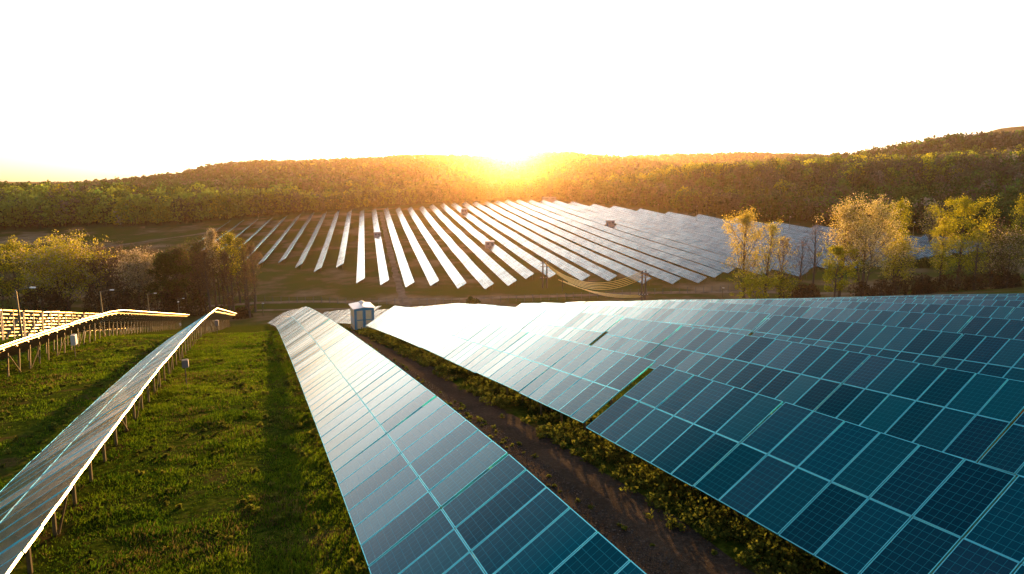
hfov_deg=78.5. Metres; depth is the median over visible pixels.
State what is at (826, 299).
solar table
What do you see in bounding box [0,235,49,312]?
tree
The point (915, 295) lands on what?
solar table
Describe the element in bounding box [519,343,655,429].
solar table
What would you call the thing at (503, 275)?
solar row
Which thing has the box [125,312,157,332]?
solar table
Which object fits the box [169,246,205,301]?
tree
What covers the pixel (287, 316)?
solar table
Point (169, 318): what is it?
solar table
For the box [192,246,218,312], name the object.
tree
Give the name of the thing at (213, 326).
solar table
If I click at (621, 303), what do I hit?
solar table
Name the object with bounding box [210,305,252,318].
bush
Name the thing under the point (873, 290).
bush
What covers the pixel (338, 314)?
solar table
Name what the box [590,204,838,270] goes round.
solar row
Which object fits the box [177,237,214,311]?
tree
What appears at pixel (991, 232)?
tree
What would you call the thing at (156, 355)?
solar table
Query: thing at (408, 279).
solar row
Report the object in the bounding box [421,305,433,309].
solar table
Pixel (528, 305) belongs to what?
solar table
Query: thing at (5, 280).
tree
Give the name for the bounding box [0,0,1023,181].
sky
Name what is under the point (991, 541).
solar table
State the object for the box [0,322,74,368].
solar table
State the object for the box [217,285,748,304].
wire fence
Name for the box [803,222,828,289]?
tree
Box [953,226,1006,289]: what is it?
tree
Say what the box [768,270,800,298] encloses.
tree
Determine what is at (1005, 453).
solar table
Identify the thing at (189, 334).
solar table
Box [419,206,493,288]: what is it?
solar row
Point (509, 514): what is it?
solar table
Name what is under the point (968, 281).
bush
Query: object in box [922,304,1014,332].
solar table
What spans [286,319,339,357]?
solar table
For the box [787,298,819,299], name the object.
solar table
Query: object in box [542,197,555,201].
inverter station
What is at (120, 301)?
bush
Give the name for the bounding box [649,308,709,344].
solar table
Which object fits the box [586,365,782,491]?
solar table
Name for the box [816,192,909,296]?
tree
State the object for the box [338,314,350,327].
solar table
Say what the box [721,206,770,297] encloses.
tree
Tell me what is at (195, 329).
solar table
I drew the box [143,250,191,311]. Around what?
tree
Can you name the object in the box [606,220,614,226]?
inverter station
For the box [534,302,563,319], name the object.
solar table
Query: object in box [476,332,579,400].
solar table
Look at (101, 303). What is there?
lamp post
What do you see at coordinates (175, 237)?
meadow path
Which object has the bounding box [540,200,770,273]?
solar row
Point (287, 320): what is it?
solar table
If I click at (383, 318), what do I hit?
solar table
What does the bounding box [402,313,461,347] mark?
solar table
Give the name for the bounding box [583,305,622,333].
solar table
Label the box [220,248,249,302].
tree
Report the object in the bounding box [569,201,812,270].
solar row
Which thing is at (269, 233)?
solar row
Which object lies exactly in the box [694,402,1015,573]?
solar table
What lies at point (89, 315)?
mounting rack
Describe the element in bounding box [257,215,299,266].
solar row
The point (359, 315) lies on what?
door
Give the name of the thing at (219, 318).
solar table
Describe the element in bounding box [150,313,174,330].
solar table
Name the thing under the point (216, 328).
solar table
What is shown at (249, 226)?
solar row
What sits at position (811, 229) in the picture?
solar row
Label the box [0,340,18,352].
solar table
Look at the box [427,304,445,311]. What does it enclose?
solar table
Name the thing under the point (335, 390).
solar table
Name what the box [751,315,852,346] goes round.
solar table
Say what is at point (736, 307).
solar table
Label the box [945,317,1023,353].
solar table
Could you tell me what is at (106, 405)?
solar table
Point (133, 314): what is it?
solar table
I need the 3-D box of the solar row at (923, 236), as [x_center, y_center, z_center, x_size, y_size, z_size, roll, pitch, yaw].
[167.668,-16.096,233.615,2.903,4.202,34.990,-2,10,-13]
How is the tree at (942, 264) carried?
on the ground at (286, 279)
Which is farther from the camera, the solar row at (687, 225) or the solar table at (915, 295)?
the solar row at (687, 225)
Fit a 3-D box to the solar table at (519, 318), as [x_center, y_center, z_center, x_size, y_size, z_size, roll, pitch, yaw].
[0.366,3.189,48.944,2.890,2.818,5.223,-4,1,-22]
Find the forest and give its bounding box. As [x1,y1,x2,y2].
[0,129,1023,240]
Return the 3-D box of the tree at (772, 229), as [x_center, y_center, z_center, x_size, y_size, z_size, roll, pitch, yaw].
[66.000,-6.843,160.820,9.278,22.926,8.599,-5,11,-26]
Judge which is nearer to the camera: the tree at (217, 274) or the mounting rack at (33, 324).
the mounting rack at (33, 324)
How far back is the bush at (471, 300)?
175.07 m
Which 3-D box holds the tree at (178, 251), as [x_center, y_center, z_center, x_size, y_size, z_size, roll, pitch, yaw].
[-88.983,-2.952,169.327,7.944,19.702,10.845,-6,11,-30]
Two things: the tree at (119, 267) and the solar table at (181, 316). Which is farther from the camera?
the tree at (119, 267)
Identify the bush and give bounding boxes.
[0,278,63,319]
[40,280,114,320]
[82,276,154,314]
[122,284,189,317]
[161,282,208,316]
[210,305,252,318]
[465,296,480,303]
[790,283,820,297]
[847,274,906,296]
[888,273,933,294]
[904,256,937,267]
[915,272,975,292]
[948,265,1015,290]
[978,270,1023,287]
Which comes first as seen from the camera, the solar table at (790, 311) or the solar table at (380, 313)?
the solar table at (790, 311)
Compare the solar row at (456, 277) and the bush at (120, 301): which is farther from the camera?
the solar row at (456, 277)
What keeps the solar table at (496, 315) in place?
on the ground at (286, 279)
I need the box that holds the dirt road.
[176,290,899,308]
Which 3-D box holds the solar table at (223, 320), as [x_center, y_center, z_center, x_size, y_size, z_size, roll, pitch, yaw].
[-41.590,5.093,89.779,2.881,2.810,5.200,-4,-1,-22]
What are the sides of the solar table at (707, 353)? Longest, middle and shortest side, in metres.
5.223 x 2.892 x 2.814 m
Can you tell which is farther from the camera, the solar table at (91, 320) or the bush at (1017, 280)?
the bush at (1017, 280)
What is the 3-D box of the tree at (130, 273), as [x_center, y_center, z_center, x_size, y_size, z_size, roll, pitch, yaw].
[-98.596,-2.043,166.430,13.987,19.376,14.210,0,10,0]
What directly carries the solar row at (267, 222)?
on the ground at (286, 279)
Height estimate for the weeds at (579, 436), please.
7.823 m
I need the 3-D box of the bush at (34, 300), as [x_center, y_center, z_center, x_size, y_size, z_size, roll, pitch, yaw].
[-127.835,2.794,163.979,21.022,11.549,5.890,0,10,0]
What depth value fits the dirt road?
182.25 m
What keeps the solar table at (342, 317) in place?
on the ground at (286, 279)
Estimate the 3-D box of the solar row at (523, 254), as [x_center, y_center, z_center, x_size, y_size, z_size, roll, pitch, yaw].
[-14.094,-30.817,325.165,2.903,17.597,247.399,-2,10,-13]
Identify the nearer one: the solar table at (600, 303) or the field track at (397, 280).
the solar table at (600, 303)
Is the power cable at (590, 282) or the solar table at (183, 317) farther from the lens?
the power cable at (590, 282)
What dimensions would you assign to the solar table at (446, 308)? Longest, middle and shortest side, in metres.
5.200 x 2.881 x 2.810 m
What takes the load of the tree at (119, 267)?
on the ground at (286, 279)
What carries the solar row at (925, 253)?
on the ground at (286, 279)
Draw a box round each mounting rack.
[0,309,2,340]
[0,309,24,339]
[7,310,42,338]
[27,311,59,335]
[47,312,72,329]
[66,312,83,323]
[80,313,94,319]
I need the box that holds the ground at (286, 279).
[0,199,1023,573]
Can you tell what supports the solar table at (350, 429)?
on the ground at (286, 279)
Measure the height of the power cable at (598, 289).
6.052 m
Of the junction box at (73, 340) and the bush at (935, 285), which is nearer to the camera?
the junction box at (73, 340)
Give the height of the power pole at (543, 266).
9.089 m
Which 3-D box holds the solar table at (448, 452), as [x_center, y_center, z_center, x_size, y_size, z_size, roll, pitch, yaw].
[-2.355,4.667,14.585,2.890,2.815,5.223,-4,5,-22]
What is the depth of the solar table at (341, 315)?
88.56 m
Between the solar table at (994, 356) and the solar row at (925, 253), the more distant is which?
the solar row at (925, 253)
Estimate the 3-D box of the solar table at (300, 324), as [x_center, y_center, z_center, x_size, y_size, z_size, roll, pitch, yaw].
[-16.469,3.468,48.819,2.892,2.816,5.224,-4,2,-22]
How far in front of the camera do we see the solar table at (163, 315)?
82.73 m
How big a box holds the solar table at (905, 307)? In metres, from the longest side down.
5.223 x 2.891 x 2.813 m
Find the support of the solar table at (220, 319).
on the ground at (286, 279)
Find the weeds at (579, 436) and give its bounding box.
[355,326,842,573]
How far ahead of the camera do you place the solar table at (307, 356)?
33.84 m
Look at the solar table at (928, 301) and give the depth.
52.26 m
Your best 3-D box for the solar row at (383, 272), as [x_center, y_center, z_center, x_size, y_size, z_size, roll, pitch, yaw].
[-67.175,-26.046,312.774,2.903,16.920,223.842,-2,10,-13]
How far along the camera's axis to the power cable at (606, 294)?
175.33 m
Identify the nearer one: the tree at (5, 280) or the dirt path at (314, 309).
the dirt path at (314, 309)
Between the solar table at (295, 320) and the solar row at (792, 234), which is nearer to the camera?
the solar table at (295, 320)
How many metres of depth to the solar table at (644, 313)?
48.68 m
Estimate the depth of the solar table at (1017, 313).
38.32 m
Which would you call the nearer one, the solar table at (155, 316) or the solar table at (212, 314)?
the solar table at (212, 314)
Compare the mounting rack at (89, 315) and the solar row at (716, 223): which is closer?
the mounting rack at (89, 315)
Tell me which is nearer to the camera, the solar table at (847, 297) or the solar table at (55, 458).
the solar table at (55, 458)
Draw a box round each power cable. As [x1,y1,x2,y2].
[546,263,639,282]
[546,264,639,284]
[547,265,640,286]
[549,267,640,287]
[552,270,643,289]
[558,279,636,295]
[564,281,635,296]
[568,282,636,297]
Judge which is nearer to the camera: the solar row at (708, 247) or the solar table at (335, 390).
the solar table at (335, 390)
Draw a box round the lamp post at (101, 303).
[99,289,113,334]
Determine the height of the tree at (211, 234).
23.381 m
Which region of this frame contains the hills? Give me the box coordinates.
[0,126,1023,243]
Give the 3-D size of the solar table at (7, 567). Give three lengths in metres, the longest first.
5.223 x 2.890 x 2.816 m
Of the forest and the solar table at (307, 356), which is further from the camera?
the forest
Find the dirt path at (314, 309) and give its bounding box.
[257,308,380,310]
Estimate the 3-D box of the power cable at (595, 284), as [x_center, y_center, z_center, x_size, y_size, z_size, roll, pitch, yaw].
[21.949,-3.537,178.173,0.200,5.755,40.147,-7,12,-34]
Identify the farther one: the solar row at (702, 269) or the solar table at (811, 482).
the solar row at (702, 269)
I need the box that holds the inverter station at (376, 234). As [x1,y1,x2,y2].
[374,231,380,238]
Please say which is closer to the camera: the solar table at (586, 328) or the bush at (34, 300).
the solar table at (586, 328)
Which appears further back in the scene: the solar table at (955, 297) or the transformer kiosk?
the transformer kiosk
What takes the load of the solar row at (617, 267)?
on the ground at (286, 279)
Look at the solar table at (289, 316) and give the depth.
63.72 m
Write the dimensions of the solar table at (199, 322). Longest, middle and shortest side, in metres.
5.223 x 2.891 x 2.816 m
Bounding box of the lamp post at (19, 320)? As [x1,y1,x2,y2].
[15,287,35,338]
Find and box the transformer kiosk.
[348,300,374,329]
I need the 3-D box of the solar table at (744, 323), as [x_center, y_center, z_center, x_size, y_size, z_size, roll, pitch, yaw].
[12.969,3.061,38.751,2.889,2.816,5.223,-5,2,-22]
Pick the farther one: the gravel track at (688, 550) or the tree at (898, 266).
the tree at (898, 266)
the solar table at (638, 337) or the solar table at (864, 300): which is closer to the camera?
the solar table at (638, 337)
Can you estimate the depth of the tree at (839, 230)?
161.04 m
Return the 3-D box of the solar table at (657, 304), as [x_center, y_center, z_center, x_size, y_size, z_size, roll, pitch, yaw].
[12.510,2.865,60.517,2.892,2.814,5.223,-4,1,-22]
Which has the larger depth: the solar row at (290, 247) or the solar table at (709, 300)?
the solar row at (290, 247)
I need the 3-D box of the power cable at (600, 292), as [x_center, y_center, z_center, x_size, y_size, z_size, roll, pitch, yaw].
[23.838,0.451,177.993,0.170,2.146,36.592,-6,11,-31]
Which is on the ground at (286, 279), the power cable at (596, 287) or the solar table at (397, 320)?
the solar table at (397, 320)
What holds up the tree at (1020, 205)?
on the ground at (286, 279)
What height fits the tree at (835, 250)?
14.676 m
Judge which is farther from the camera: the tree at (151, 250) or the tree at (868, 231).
the tree at (151, 250)
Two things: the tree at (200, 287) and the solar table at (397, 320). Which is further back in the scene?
the tree at (200, 287)
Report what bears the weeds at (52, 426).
on the ground at (286, 279)
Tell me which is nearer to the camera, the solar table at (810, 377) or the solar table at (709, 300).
the solar table at (810, 377)
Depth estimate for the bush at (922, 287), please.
155.47 m
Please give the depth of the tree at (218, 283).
182.08 m
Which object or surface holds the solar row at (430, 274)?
on the ground at (286, 279)
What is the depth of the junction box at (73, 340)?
40.92 m
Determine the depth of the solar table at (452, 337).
37.41 m
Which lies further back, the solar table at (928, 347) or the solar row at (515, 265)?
the solar row at (515, 265)
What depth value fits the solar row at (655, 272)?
249.47 m
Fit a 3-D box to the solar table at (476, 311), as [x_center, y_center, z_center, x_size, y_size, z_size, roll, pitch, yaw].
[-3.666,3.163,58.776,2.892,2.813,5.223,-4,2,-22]
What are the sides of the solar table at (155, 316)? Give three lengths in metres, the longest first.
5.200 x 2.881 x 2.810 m
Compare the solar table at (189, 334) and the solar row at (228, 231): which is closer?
the solar table at (189, 334)
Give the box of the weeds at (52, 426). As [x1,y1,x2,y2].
[0,336,168,490]
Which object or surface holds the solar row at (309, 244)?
on the ground at (286, 279)
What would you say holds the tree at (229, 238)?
on the ground at (286, 279)
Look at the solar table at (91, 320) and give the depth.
47.80 m
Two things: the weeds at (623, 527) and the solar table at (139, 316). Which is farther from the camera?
the solar table at (139, 316)
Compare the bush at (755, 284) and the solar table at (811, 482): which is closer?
the solar table at (811, 482)
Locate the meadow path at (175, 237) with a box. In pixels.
[82,224,276,248]
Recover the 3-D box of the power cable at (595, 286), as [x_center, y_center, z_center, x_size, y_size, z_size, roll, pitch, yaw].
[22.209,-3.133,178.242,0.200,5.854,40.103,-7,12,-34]
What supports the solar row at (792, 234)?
on the ground at (286, 279)
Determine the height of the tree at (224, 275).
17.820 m
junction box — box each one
[70,334,77,356]
[182,359,188,384]
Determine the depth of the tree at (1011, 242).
152.96 m
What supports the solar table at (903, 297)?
on the ground at (286, 279)
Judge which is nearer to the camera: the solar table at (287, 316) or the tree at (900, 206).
the solar table at (287, 316)
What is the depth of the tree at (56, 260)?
164.88 m
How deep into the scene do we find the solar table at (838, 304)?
50.84 m
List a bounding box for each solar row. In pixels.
[204,221,241,248]
[209,219,257,257]
[229,217,272,255]
[244,216,286,259]
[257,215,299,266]
[278,213,313,262]
[295,212,326,267]
[314,211,338,271]
[336,210,351,267]
[356,209,364,283]
[372,208,388,284]
[384,207,413,286]
[395,207,438,285]
[407,207,465,287]
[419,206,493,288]
[429,204,516,287]
[440,203,533,279]
[451,202,555,277]
[462,202,589,281]
[472,202,616,280]
[483,201,650,285]
[494,200,680,285]
[505,200,706,284]
[515,199,721,279]
[527,200,734,272]
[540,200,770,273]
[552,200,807,278]
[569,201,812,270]
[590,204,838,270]
[611,206,862,270]
[637,208,887,267]
[665,212,898,260]
[695,214,921,261]
[733,218,935,257]
[771,222,955,254]
[812,225,972,254]
[874,231,987,252]
[922,235,1010,250]
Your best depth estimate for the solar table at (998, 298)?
53.70 m
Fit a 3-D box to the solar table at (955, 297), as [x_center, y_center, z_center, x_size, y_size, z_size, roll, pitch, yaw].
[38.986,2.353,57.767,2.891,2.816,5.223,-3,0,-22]
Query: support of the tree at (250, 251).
on the ground at (286, 279)
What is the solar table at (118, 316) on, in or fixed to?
on the ground at (286, 279)
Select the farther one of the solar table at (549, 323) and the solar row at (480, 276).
the solar row at (480, 276)
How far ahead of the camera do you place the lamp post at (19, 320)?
43.91 m
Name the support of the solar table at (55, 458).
on the ground at (286, 279)
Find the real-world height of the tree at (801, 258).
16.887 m
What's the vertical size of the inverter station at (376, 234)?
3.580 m
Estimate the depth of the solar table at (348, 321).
73.69 m
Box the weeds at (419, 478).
[324,352,481,567]
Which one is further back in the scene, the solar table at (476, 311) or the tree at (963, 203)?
the tree at (963, 203)
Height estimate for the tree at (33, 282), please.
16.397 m
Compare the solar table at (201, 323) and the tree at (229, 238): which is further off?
the tree at (229, 238)
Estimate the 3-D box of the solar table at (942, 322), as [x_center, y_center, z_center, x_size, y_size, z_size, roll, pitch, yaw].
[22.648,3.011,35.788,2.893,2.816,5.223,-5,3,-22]
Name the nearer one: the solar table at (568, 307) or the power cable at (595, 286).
the solar table at (568, 307)
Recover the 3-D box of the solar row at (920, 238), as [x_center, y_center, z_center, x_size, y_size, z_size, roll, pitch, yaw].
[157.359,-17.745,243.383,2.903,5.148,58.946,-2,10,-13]
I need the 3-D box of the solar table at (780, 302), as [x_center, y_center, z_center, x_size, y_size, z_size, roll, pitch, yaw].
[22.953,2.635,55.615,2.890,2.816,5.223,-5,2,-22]
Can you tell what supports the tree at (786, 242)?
on the ground at (286, 279)
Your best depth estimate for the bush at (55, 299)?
161.00 m
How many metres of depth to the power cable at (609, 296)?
173.75 m
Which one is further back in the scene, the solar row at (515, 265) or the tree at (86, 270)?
the solar row at (515, 265)
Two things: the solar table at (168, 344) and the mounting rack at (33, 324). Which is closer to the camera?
the solar table at (168, 344)
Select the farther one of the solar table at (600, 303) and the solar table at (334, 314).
the solar table at (334, 314)
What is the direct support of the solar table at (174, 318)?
on the ground at (286, 279)
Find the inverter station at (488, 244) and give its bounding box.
[485,241,494,248]
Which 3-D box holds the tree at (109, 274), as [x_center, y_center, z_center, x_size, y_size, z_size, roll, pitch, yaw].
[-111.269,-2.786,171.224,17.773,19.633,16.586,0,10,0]
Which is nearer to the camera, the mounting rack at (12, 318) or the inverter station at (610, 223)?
the mounting rack at (12, 318)
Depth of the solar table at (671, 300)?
70.88 m
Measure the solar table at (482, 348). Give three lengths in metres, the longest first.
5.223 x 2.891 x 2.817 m
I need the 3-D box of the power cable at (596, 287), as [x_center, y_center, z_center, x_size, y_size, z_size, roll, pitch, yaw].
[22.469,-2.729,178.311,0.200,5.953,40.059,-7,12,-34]
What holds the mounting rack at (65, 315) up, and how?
on the ground at (286, 279)
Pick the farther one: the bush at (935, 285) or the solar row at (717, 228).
the solar row at (717, 228)
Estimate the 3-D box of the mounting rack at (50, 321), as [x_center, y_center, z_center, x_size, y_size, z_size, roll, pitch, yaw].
[-48.048,4.048,64.315,1.706,3.062,5.160,-4,-1,-22]
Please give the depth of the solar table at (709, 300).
65.00 m
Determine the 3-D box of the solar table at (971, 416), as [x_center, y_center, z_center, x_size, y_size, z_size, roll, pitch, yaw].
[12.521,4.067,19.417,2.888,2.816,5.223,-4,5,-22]
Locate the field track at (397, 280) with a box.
[379,212,409,306]
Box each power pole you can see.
[540,261,547,287]
[639,270,648,300]
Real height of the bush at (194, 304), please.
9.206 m
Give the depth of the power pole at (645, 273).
162.12 m
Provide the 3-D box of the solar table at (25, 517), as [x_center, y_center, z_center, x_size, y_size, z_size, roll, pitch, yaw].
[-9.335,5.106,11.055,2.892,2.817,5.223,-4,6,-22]
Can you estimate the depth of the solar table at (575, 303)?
75.31 m
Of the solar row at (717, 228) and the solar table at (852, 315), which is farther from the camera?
the solar row at (717, 228)
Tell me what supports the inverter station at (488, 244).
on the ground at (286, 279)
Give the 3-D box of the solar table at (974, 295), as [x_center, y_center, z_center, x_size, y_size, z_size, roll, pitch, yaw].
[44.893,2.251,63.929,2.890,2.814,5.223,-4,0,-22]
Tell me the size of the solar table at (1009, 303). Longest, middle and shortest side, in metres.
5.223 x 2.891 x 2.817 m
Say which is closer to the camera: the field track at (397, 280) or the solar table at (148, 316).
the solar table at (148, 316)
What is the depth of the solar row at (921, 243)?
234.35 m
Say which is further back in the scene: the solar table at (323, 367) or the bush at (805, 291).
the bush at (805, 291)
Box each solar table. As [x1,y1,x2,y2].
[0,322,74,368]
[0,329,50,376]
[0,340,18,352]
[0,390,141,535]
[0,442,102,573]
[0,552,22,573]
[31,316,93,356]
[34,362,164,461]
[55,312,108,347]
[74,310,121,340]
[82,344,179,419]
[91,310,133,335]
[101,311,142,334]
[113,332,190,391]
[114,311,150,333]
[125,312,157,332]
[133,324,198,374]
[135,312,162,331]
[141,313,169,331]
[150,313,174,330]
[150,318,204,360]
[157,314,177,329]
[161,314,181,329]
[161,314,208,350]
[166,314,185,329]
[171,314,188,328]
[172,310,213,343]
[184,308,216,336]
[192,308,219,333]
[198,309,222,332]
[200,310,225,331]
[203,310,226,331]
[210,311,229,329]
[211,312,230,329]
[214,312,232,328]
[274,308,300,325]
[275,307,303,325]
[276,307,308,328]
[278,308,314,333]
[280,310,320,339]
[283,314,328,347]
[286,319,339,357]
[291,326,352,372]
[296,335,369,393]
[304,347,395,422]
[316,365,435,472]
[328,310,341,318]
[331,309,347,324]
[332,309,349,320]
[334,311,349,326]
[334,397,507,566]
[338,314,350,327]
[343,318,350,327]
[366,306,405,328]
[368,454,645,573]
[374,309,388,318]
[376,307,421,333]
[388,310,438,343]
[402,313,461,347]
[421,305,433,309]
[421,317,490,363]
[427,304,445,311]
[437,303,459,313]
[444,323,527,377]
[447,303,475,316]
[460,304,495,319]
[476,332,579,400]
[478,306,518,324]
[497,307,545,329]
[517,303,539,308]
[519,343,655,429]
[522,310,579,336]
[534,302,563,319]
[550,312,623,344]
[555,301,585,310]
[556,303,590,312]
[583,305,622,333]
[584,301,609,304]
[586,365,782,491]
[592,318,681,370]
[606,301,636,306]
[606,306,661,332]
[631,301,668,307]
[645,326,758,379]
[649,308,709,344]
[657,299,685,306]
[662,301,706,308]
[685,299,718,308]
[692,310,769,334]
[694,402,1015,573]
[698,302,754,320]
[712,336,870,410]
[717,299,757,303]
[747,304,810,334]
[748,299,805,310]
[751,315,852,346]
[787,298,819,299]
[791,298,834,305]
[800,301,860,317]
[801,307,881,344]
[815,355,1023,462]
[827,297,865,300]
[828,322,962,374]
[834,299,885,303]
[855,302,928,322]
[865,296,914,298]
[870,310,972,357]
[883,299,947,306]
[887,295,932,298]
[915,296,973,303]
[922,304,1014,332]
[932,475,1023,573]
[933,294,987,296]
[934,334,1023,380]
[945,299,1022,318]
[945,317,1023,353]
[972,296,1023,306]
[978,412,1023,476]
[988,294,1023,295]
[1006,307,1023,319]
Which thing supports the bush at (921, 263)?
on the ground at (286, 279)
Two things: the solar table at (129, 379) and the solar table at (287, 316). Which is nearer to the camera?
the solar table at (129, 379)
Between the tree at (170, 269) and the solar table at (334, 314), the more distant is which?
the tree at (170, 269)
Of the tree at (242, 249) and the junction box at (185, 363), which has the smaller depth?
the junction box at (185, 363)
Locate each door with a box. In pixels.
[356,311,363,328]
[365,310,372,327]
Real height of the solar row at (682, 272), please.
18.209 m
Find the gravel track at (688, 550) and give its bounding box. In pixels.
[349,330,754,573]
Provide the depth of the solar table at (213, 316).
64.99 m
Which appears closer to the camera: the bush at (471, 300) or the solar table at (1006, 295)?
the solar table at (1006, 295)
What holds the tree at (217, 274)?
on the ground at (286, 279)
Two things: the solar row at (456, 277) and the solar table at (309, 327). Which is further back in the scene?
the solar row at (456, 277)
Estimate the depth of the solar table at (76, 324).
42.95 m
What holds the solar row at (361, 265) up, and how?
on the ground at (286, 279)
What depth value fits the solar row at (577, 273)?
259.13 m
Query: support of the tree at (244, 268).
on the ground at (286, 279)
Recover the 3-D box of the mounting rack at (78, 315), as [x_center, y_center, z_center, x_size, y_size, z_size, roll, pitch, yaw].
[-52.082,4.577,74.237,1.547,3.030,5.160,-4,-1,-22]
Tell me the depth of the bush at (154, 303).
161.20 m
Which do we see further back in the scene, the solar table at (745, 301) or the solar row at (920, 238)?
the solar row at (920, 238)
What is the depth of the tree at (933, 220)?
233.96 m
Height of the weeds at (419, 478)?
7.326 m
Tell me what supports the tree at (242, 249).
on the ground at (286, 279)
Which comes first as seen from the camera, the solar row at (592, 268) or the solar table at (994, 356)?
the solar table at (994, 356)
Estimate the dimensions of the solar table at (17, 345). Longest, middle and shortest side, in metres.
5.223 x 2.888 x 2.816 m
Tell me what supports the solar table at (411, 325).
on the ground at (286, 279)
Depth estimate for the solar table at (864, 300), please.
57.23 m
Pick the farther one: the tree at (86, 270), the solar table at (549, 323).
the tree at (86, 270)
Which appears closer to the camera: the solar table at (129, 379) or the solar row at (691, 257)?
the solar table at (129, 379)
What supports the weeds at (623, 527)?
on the ground at (286, 279)
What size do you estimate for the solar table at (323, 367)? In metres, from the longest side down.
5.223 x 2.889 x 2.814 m
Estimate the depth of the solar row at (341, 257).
294.27 m
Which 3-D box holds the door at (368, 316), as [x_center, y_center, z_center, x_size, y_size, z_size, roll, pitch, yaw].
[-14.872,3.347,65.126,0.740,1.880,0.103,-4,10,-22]
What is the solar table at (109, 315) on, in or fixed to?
on the ground at (286, 279)
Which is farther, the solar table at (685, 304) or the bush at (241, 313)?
the bush at (241, 313)
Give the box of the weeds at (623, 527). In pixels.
[360,339,654,545]
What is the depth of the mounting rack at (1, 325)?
51.97 m
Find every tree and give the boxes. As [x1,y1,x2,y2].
[0,229,130,313]
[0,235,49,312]
[0,251,27,298]
[15,255,65,306]
[65,246,109,294]
[70,241,140,307]
[85,243,142,294]
[112,244,163,309]
[117,243,164,288]
[143,248,202,298]
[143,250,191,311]
[164,240,192,304]
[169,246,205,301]
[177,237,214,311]
[189,252,216,311]
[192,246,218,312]
[201,226,221,307]
[209,257,228,302]
[210,243,232,305]
[211,230,245,310]
[215,250,241,311]
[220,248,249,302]
[229,239,255,308]
[234,264,259,317]
[240,243,263,311]
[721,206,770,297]
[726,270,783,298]
[750,215,788,298]
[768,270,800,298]
[771,236,797,298]
[790,238,811,286]
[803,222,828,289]
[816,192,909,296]
[816,242,865,296]
[827,201,870,296]
[875,229,924,294]
[885,196,915,285]
[917,201,950,242]
[918,216,959,289]
[924,193,1004,286]
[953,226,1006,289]
[977,217,1016,286]
[981,225,1023,287]
[991,193,1023,270]
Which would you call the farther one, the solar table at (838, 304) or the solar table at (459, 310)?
the solar table at (459, 310)
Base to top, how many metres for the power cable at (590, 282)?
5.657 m
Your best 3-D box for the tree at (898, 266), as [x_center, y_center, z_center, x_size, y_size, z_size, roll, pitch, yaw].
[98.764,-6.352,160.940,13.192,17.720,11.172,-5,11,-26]

